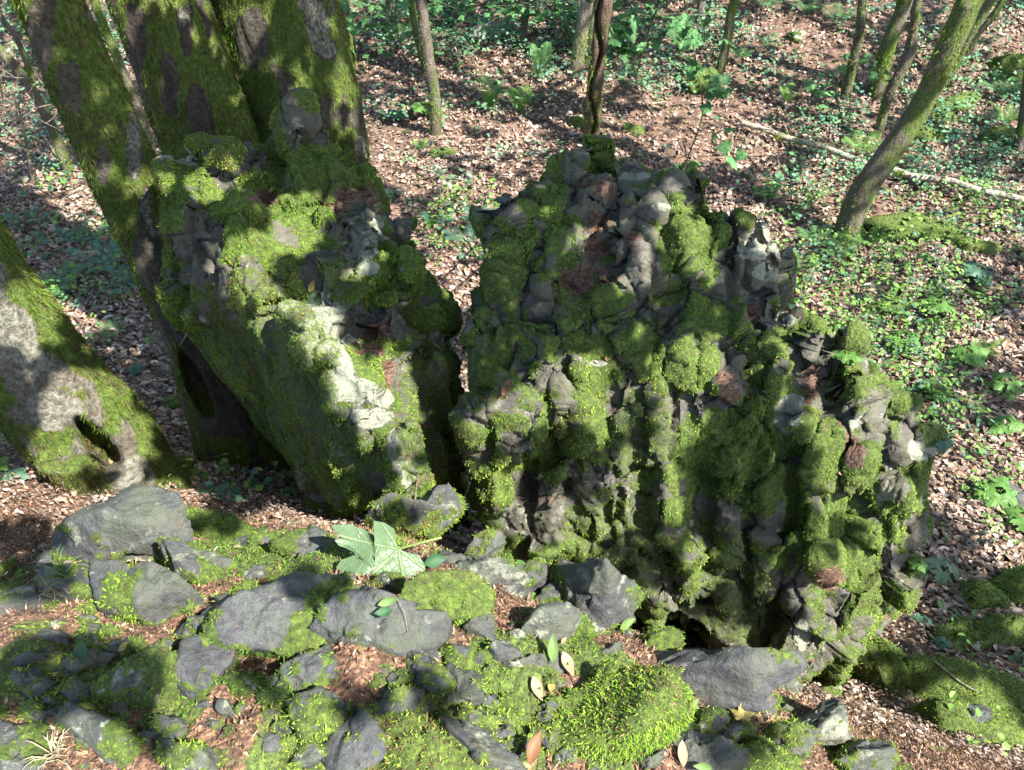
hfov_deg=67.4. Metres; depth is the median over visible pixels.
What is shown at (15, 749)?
stone
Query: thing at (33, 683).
stone
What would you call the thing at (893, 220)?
boulder
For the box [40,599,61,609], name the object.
stone
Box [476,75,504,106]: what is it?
fern
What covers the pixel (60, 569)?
grass tuft
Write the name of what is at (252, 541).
stone
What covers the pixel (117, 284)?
fern
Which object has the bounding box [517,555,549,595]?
stone
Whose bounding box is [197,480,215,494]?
maple seedling
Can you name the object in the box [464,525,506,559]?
stone
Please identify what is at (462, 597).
stone
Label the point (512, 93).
fern
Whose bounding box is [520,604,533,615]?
stone
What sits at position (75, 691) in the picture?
stone
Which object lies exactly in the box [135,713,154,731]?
stone
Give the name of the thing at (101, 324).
fern
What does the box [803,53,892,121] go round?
maple sapling
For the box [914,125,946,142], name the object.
boulder
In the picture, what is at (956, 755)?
litter bits
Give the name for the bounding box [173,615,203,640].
stone
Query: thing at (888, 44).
tree
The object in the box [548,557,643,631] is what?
stone
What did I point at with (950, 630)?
boulder
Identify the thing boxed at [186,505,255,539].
stone
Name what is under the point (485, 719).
stone
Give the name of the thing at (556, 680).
stone
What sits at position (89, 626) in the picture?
stone
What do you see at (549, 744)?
stone
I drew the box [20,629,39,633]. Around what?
stone
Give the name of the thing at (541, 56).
fern
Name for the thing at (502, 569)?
stone
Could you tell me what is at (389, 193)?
maple seedling
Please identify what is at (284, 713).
stone
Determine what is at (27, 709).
stone
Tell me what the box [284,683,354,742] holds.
stone
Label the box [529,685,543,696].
stone
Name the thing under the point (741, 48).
fern
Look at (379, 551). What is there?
fallen leaf
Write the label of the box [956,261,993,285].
maple seedling
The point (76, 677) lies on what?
stone
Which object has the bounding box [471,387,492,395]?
fallen leaf
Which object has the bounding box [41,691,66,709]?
stone
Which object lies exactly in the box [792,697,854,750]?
stone
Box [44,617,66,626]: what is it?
stone
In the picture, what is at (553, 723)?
stone
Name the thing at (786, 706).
stone
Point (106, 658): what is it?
stone
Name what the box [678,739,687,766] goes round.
fallen leaf
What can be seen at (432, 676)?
stone
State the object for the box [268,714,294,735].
stone
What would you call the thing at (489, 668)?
stone
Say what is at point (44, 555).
stone
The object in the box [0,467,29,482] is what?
maple seedling
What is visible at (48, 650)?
stone
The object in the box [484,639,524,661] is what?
stone
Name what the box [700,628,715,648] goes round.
stone
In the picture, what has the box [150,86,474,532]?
rock crag
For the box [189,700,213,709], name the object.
stone
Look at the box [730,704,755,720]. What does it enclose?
fallen leaf
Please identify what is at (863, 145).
fern
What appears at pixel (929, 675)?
boulder
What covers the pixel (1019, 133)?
tree
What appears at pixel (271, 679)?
stone
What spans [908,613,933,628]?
maple seedling
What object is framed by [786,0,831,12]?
fern
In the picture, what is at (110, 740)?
stone
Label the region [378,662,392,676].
stone
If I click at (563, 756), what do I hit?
stone
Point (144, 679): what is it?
stone
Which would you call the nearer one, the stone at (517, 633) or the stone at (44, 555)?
the stone at (517, 633)
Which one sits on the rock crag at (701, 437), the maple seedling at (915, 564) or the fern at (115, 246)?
the maple seedling at (915, 564)
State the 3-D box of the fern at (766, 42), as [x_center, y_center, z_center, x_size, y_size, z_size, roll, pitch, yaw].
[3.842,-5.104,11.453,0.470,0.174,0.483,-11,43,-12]
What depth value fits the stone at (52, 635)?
1.77 m
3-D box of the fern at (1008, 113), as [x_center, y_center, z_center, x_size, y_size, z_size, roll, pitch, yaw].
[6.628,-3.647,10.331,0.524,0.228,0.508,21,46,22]
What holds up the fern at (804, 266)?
on the ground at (502, 684)
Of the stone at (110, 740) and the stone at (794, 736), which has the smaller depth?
the stone at (110, 740)
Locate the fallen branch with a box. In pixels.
[729,113,1023,203]
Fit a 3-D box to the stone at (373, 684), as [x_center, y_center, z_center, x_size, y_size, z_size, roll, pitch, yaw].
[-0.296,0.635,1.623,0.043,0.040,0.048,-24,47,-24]
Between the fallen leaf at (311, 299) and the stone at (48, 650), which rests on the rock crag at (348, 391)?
the fallen leaf at (311, 299)
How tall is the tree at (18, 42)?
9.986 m
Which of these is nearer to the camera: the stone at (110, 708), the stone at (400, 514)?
the stone at (110, 708)
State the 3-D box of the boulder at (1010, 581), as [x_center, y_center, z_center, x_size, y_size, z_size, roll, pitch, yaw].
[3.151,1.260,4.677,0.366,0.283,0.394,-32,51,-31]
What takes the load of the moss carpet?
on the ground at (502, 684)
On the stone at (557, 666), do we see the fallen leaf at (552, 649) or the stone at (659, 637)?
the fallen leaf at (552, 649)
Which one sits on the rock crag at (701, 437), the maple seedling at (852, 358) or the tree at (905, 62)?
the maple seedling at (852, 358)
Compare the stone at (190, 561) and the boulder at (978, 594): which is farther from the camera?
the boulder at (978, 594)
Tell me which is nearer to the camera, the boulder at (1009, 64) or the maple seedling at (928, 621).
the maple seedling at (928, 621)
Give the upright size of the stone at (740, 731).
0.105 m
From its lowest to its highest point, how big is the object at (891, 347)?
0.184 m
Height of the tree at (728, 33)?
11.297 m
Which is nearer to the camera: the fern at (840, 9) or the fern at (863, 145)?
the fern at (863, 145)
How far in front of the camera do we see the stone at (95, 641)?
1.73 m
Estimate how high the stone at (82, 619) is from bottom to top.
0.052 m
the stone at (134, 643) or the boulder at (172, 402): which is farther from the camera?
the boulder at (172, 402)
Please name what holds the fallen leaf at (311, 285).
on the rock crag at (348, 391)
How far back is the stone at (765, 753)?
1.80 m
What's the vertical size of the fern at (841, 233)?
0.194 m
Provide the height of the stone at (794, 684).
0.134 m
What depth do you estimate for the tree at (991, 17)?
10.77 m
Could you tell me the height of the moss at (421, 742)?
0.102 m
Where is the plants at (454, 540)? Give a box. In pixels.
[0,0,1023,556]
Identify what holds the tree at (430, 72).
on the ground at (502, 684)
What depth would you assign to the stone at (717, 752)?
1.70 m
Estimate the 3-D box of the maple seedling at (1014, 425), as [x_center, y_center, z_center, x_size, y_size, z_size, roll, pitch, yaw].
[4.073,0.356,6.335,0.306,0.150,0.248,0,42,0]
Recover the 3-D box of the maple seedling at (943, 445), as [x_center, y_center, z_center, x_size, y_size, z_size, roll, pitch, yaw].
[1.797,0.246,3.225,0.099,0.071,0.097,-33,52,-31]
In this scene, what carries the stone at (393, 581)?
on the ground at (502, 684)
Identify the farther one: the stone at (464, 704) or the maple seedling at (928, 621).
the maple seedling at (928, 621)
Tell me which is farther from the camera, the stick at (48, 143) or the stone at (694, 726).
the stick at (48, 143)
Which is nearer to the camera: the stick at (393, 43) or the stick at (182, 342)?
the stick at (182, 342)
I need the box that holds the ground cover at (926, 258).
[0,0,1023,755]
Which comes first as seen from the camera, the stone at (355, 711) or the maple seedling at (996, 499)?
the stone at (355, 711)
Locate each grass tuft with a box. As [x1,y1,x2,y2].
[20,726,83,769]
[25,543,87,592]
[39,574,68,600]
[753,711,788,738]
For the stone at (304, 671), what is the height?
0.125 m
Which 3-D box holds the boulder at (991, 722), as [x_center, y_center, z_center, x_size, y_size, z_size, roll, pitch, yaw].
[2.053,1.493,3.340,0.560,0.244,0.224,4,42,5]
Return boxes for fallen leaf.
[73,641,86,666]
[118,642,126,651]
[302,293,324,305]
[308,281,314,291]
[332,521,441,578]
[374,606,392,616]
[378,597,398,606]
[424,554,445,567]
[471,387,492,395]
[502,378,510,395]
[525,759,536,769]
[527,730,541,764]
[531,676,542,700]
[548,633,557,662]
[548,683,554,691]
[561,637,566,643]
[561,651,573,675]
[620,618,634,629]
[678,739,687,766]
[693,698,698,707]
[693,762,712,769]
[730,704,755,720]
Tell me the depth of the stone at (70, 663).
1.69 m
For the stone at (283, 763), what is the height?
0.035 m
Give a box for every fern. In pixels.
[3,204,50,230]
[39,261,83,290]
[52,218,109,243]
[65,236,122,271]
[92,318,125,336]
[107,264,136,292]
[381,22,411,39]
[411,139,429,148]
[420,209,455,229]
[441,214,478,242]
[461,204,495,219]
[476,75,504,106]
[505,84,534,112]
[529,41,553,77]
[729,44,754,57]
[752,32,786,47]
[752,181,786,197]
[754,0,782,5]
[779,82,799,101]
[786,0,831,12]
[794,250,821,271]
[796,225,846,246]
[817,3,856,21]
[821,240,857,261]
[841,130,881,154]
[844,225,887,245]
[974,338,1003,355]
[978,73,1021,91]
[987,101,1017,120]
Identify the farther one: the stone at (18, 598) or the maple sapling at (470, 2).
the maple sapling at (470, 2)
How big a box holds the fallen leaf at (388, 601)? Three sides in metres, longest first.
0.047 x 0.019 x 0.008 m
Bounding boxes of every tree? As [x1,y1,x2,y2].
[0,10,37,86]
[0,43,74,176]
[0,215,195,496]
[9,0,294,476]
[90,0,156,153]
[102,0,262,160]
[210,0,370,163]
[338,0,356,65]
[408,0,423,72]
[415,0,442,137]
[518,0,530,48]
[569,0,593,76]
[582,0,612,144]
[584,2,594,64]
[695,0,705,25]
[715,0,738,74]
[830,0,984,244]
[840,0,866,101]
[868,0,911,100]
[873,0,922,139]
[945,0,996,86]
[959,0,1006,68]
[1012,69,1023,153]
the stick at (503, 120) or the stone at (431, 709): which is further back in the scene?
the stick at (503, 120)
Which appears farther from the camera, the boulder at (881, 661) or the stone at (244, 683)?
the boulder at (881, 661)
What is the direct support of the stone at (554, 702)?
on the ground at (502, 684)
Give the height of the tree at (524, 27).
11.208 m
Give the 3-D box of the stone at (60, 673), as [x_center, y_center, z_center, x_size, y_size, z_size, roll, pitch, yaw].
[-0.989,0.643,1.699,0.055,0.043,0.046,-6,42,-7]
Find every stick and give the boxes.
[9,168,73,189]
[23,120,58,160]
[55,471,101,492]
[57,185,85,218]
[169,331,189,368]
[375,23,406,61]
[398,599,407,632]
[414,479,419,506]
[441,218,488,251]
[500,114,560,121]
[597,143,654,156]
[620,101,665,106]
[934,660,979,692]
[943,500,952,545]
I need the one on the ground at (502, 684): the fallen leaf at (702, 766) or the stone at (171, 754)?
the stone at (171, 754)
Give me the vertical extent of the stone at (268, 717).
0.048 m
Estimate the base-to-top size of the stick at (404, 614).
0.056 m
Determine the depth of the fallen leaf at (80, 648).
1.70 m
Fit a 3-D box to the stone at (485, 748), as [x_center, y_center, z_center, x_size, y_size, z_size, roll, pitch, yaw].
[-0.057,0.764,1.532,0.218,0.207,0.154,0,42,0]
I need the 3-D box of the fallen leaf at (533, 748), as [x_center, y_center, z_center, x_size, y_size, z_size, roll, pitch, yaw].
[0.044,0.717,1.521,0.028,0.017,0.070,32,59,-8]
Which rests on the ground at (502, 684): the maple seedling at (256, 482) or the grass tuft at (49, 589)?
the maple seedling at (256, 482)
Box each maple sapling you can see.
[339,0,487,70]
[381,0,574,31]
[479,0,622,43]
[590,0,734,116]
[659,26,747,170]
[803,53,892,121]
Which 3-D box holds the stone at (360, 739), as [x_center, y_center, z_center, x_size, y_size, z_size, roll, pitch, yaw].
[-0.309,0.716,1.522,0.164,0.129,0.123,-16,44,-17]
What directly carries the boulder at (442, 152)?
on the ground at (502, 684)
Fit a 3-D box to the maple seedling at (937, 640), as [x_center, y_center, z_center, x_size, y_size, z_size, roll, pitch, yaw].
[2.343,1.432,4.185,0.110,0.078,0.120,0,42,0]
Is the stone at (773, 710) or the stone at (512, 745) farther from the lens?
the stone at (773, 710)
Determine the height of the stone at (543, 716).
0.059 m
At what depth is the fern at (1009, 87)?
10.68 m
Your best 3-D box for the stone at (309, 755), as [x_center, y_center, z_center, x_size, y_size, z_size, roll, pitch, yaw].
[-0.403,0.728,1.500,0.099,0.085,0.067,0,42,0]
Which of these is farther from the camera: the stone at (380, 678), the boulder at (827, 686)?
the boulder at (827, 686)
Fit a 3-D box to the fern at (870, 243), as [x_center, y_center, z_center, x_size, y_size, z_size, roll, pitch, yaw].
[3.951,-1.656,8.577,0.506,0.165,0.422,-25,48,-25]
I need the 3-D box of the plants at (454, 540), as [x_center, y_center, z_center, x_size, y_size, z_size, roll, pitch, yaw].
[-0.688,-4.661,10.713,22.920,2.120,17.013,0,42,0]
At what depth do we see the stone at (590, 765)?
1.59 m
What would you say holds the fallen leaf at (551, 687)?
on the ground at (502, 684)
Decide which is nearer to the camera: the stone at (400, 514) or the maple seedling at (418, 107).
the stone at (400, 514)
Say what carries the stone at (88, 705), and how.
on the ground at (502, 684)
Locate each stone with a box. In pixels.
[0,559,15,581]
[0,585,44,615]
[0,701,11,720]
[0,718,53,769]
[5,647,46,666]
[5,667,59,699]
[8,556,27,570]
[13,566,34,579]
[16,697,47,722]
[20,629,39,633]
[31,562,93,602]
[33,701,72,722]
[34,549,60,569]
[34,628,70,642]
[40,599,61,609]
[40,644,59,655]
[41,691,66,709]
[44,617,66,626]
[49,680,66,697]
[50,486,193,563]
[52,668,69,679]
[54,701,151,769]
[58,647,106,676]
[60,638,74,646]
[61,678,90,702]
[69,673,88,682]
[71,617,104,637]
[72,630,109,649]
[74,599,100,613]
[74,611,101,625]
[75,762,92,769]
[77,701,102,710]
[87,643,179,711]
[88,558,204,625]
[95,622,124,637]
[96,652,118,668]
[100,699,129,715]
[104,634,147,659]
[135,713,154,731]
[137,728,159,743]
[149,713,188,738]
[152,733,220,769]
[153,638,178,650]
[156,535,238,586]
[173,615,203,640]
[174,633,240,701]
[177,599,195,613]
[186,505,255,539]
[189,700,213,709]
[198,590,233,631]
[201,570,354,661]
[207,717,225,730]
[215,698,237,718]
[220,721,236,736]
[221,667,265,698]
[228,576,259,593]
[231,699,249,714]
[234,528,286,550]
[238,563,267,579]
[253,681,297,711]
[255,720,276,732]
[257,703,284,722]
[261,731,288,757]
[262,669,279,686]
[266,524,345,557]
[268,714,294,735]
[275,643,337,692]
[275,753,291,769]
[280,710,288,717]
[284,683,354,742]
[284,733,298,753]
[288,740,328,769]
[308,585,452,656]
[321,703,394,769]
[325,669,338,686]
[340,571,360,580]
[344,700,356,713]
[349,704,359,715]
[362,492,444,540]
[365,679,381,688]
[370,569,405,595]
[370,684,429,711]
[370,702,394,726]
[373,673,387,687]
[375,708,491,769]
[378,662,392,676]
[386,667,416,686]
[398,567,497,627]
[406,650,456,698]
[415,483,467,542]
[422,693,439,716]
[423,650,441,659]
[426,547,466,564]
[435,707,453,721]
[437,716,529,769]
[438,642,476,669]
[443,662,490,707]
[451,553,537,601]
[452,705,501,731]
[455,702,472,708]
[461,611,497,641]
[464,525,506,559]
[473,648,492,664]
[478,692,500,712]
[480,663,499,675]
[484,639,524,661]
[493,724,516,738]
[494,713,509,726]
[495,666,509,677]
[499,692,524,714]
[499,734,521,752]
[502,658,525,667]
[505,629,530,638]
[508,618,523,627]
[514,732,544,765]
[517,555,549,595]
[519,651,552,671]
[520,602,584,642]
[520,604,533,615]
[527,723,546,746]
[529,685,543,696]
[532,708,553,725]
[533,581,563,603]
[535,693,569,710]
[541,727,561,754]
[542,673,567,691]
[542,715,560,730]
[545,648,581,676]
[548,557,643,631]
[552,745,582,766]
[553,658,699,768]
[576,611,610,639]
[585,759,611,769]
[601,637,624,654]
[605,757,623,769]
[618,628,632,637]
[619,758,633,769]
[637,749,664,769]
[638,625,686,649]
[656,644,807,714]
[673,729,748,769]
[680,722,702,732]
[693,705,730,734]
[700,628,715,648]
[719,714,760,744]
[742,735,804,769]
[760,703,779,720]
[761,716,823,758]
[779,675,803,696]
[781,703,793,711]
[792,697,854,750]
[829,736,900,769]
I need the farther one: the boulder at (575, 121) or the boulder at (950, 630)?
the boulder at (575, 121)
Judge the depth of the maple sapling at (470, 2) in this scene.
12.11 m
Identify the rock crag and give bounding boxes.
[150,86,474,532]
[447,133,948,686]
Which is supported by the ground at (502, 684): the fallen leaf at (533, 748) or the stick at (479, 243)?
the stick at (479, 243)
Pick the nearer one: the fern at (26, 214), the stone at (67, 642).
the stone at (67, 642)
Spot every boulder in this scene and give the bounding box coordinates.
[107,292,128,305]
[162,393,182,410]
[175,456,196,473]
[427,147,457,158]
[468,20,508,42]
[567,114,583,127]
[623,123,646,134]
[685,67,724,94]
[787,29,805,42]
[813,680,842,696]
[849,636,914,696]
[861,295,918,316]
[863,211,966,240]
[903,653,1023,712]
[912,693,1023,749]
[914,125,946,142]
[923,110,958,125]
[930,616,985,651]
[932,90,981,112]
[940,232,978,252]
[955,577,1013,613]
[972,611,1023,652]
[973,240,1004,255]
[978,125,1014,146]
[988,51,1023,85]
[989,564,1023,605]
[995,481,1023,514]
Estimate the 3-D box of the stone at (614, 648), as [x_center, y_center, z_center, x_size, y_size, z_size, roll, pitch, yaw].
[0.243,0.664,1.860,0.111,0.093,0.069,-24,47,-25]
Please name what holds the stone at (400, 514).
on the ground at (502, 684)
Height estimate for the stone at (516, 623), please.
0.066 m
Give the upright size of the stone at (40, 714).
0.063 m
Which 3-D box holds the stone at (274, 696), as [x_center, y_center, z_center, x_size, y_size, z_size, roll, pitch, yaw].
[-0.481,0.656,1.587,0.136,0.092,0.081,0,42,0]
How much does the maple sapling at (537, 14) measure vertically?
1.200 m
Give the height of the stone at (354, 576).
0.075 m
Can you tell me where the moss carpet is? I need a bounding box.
[0,506,945,769]
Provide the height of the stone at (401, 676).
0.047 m
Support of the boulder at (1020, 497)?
on the ground at (502, 684)
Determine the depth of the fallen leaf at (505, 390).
2.81 m
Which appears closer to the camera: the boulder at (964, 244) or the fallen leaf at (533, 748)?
the fallen leaf at (533, 748)
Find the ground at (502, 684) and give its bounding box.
[0,0,1023,769]
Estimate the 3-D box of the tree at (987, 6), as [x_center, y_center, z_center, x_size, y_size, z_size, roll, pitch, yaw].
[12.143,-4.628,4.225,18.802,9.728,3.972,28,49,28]
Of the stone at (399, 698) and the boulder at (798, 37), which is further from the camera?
the boulder at (798, 37)
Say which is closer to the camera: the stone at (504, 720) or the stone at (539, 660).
the stone at (504, 720)
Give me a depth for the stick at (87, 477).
3.21 m
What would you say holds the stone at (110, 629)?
on the ground at (502, 684)
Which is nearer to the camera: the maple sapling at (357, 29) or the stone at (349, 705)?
the stone at (349, 705)
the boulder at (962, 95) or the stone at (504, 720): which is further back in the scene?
the boulder at (962, 95)
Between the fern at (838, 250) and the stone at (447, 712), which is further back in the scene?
the fern at (838, 250)
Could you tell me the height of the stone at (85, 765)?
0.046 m
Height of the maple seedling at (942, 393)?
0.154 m
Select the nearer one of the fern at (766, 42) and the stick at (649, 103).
the stick at (649, 103)
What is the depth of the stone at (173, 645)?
1.74 m
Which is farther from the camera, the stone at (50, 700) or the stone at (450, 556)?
the stone at (450, 556)
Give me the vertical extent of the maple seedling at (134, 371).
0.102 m
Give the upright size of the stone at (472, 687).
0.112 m
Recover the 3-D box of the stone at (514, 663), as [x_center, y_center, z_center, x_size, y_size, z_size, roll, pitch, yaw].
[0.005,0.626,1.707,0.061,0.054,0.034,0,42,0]
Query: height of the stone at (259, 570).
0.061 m
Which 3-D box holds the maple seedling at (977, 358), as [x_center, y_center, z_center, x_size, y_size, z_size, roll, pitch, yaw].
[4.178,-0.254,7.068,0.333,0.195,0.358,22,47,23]
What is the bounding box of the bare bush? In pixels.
[0,61,58,181]
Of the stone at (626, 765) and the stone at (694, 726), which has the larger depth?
the stone at (694, 726)
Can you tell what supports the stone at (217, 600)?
on the ground at (502, 684)
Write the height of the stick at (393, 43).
0.300 m
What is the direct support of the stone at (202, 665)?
on the ground at (502, 684)
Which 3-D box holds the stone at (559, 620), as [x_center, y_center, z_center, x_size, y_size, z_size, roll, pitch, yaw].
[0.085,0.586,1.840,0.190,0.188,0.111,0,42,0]
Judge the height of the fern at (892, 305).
0.254 m
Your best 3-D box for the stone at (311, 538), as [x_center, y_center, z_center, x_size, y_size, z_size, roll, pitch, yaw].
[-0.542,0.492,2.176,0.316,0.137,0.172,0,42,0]
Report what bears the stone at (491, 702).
on the ground at (502, 684)
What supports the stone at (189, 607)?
on the ground at (502, 684)
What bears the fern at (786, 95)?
on the ground at (502, 684)
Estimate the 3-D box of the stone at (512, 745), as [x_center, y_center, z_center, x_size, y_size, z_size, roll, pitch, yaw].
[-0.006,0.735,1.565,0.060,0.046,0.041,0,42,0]
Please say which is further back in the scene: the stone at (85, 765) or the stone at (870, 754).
the stone at (870, 754)
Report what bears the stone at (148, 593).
on the ground at (502, 684)
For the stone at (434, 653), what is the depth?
1.67 m
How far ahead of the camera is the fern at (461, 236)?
8.61 m
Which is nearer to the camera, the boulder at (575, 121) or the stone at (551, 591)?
the stone at (551, 591)
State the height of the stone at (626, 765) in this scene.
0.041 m
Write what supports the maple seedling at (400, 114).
on the ground at (502, 684)
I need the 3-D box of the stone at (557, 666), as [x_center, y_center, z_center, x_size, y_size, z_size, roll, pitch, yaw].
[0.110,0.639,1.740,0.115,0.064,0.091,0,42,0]
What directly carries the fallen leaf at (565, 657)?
on the stone at (557, 666)
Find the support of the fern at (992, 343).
on the ground at (502, 684)
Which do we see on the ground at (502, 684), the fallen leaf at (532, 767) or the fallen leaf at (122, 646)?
the fallen leaf at (532, 767)
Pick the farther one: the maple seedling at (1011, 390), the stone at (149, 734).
the maple seedling at (1011, 390)
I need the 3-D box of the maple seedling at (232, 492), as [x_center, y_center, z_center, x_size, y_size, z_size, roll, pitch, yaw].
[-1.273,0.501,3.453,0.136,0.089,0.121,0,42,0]
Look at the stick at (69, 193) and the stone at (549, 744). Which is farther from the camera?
the stick at (69, 193)
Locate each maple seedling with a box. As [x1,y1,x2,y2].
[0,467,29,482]
[126,364,142,375]
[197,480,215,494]
[215,481,243,502]
[243,478,264,489]
[384,109,407,121]
[386,189,402,197]
[409,100,429,114]
[679,160,701,172]
[831,350,863,366]
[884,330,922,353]
[906,556,927,572]
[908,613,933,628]
[917,295,957,313]
[921,377,949,405]
[925,556,959,585]
[930,636,951,653]
[932,438,953,453]
[947,340,989,368]
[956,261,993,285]
[972,474,1018,507]
[984,371,1023,401]
[988,414,1023,434]
[1003,505,1023,531]
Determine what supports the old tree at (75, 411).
on the ground at (502, 684)
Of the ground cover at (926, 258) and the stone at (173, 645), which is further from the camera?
the ground cover at (926, 258)
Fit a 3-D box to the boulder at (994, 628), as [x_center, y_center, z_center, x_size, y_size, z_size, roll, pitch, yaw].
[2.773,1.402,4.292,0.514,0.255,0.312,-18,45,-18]
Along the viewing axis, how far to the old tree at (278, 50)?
4.31 m
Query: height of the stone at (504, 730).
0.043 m
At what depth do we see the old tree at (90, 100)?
3.49 m
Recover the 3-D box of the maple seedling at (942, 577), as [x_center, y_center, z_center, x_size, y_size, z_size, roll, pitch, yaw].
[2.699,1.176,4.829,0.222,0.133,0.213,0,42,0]
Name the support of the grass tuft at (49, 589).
on the stone at (77, 585)
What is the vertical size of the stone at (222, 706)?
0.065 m
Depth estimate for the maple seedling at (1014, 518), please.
5.31 m
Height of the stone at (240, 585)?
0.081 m
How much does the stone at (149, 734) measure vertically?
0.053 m
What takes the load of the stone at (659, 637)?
on the ground at (502, 684)
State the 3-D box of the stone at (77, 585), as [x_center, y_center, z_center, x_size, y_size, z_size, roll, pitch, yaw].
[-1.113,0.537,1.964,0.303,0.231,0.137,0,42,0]
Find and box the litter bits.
[0,469,1023,769]
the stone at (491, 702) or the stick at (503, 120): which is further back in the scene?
the stick at (503, 120)
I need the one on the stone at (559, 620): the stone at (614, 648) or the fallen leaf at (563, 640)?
the fallen leaf at (563, 640)
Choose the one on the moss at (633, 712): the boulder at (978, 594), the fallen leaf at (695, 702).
the fallen leaf at (695, 702)
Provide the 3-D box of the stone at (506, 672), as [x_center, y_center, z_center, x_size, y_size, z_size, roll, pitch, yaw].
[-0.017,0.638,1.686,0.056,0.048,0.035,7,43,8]
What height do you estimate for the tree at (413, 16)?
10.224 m
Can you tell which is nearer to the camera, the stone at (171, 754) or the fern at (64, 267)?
the stone at (171, 754)
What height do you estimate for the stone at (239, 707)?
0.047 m
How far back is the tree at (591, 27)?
11.17 m
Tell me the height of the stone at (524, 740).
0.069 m
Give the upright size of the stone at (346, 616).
0.231 m
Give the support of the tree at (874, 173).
on the ground at (502, 684)
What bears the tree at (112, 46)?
on the ground at (502, 684)
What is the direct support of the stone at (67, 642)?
on the ground at (502, 684)
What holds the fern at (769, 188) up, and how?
on the ground at (502, 684)
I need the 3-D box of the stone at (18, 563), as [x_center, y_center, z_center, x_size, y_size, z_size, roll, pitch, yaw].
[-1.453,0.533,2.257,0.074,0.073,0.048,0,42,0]
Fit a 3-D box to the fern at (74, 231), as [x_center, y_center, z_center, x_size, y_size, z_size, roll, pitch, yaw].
[-4.591,-1.598,8.220,0.563,0.180,0.459,-29,50,-29]
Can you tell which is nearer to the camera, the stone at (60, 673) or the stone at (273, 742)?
the stone at (273, 742)
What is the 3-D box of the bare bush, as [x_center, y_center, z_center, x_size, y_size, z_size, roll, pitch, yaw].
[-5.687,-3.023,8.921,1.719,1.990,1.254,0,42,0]
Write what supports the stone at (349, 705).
on the ground at (502, 684)
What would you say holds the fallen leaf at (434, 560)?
on the ground at (502, 684)
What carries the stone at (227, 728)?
on the ground at (502, 684)
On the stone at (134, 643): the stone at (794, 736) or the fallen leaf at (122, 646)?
the fallen leaf at (122, 646)
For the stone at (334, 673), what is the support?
on the ground at (502, 684)
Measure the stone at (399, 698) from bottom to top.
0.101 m
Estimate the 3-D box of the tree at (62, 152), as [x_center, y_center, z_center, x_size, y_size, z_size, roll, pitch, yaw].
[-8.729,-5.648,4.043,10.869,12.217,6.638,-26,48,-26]
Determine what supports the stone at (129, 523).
on the ground at (502, 684)
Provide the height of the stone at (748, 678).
0.410 m
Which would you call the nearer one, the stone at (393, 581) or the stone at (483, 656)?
the stone at (483, 656)
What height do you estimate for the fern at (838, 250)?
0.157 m
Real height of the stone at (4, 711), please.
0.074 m
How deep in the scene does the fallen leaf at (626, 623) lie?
2.05 m
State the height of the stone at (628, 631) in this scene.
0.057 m
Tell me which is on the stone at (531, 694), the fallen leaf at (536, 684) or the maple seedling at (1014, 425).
the fallen leaf at (536, 684)
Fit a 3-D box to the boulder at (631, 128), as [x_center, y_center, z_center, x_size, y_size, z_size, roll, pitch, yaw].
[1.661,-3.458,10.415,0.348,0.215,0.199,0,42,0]
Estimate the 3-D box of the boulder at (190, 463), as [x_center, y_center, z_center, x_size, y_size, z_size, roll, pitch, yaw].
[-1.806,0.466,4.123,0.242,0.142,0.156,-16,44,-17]
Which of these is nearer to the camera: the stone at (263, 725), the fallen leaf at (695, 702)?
the stone at (263, 725)
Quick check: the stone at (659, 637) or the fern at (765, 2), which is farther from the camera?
the fern at (765, 2)
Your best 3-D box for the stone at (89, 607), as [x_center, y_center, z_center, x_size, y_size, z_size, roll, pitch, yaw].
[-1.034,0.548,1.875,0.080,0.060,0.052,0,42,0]
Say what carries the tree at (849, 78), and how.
on the ground at (502, 684)
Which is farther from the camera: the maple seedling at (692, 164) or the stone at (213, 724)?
the maple seedling at (692, 164)
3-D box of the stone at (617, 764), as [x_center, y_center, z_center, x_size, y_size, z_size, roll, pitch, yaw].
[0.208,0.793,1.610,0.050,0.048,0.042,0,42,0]
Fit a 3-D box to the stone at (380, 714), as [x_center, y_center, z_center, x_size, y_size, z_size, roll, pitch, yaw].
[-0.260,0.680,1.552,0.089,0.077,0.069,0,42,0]
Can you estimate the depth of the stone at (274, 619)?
1.68 m
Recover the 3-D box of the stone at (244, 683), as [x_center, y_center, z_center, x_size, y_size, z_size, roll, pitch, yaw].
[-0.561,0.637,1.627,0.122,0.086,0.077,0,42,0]
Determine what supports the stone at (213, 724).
on the ground at (502, 684)
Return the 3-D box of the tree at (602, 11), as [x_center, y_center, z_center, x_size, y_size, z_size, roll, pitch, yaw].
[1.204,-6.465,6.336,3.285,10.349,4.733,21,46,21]
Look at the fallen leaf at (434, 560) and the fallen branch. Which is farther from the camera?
the fallen branch

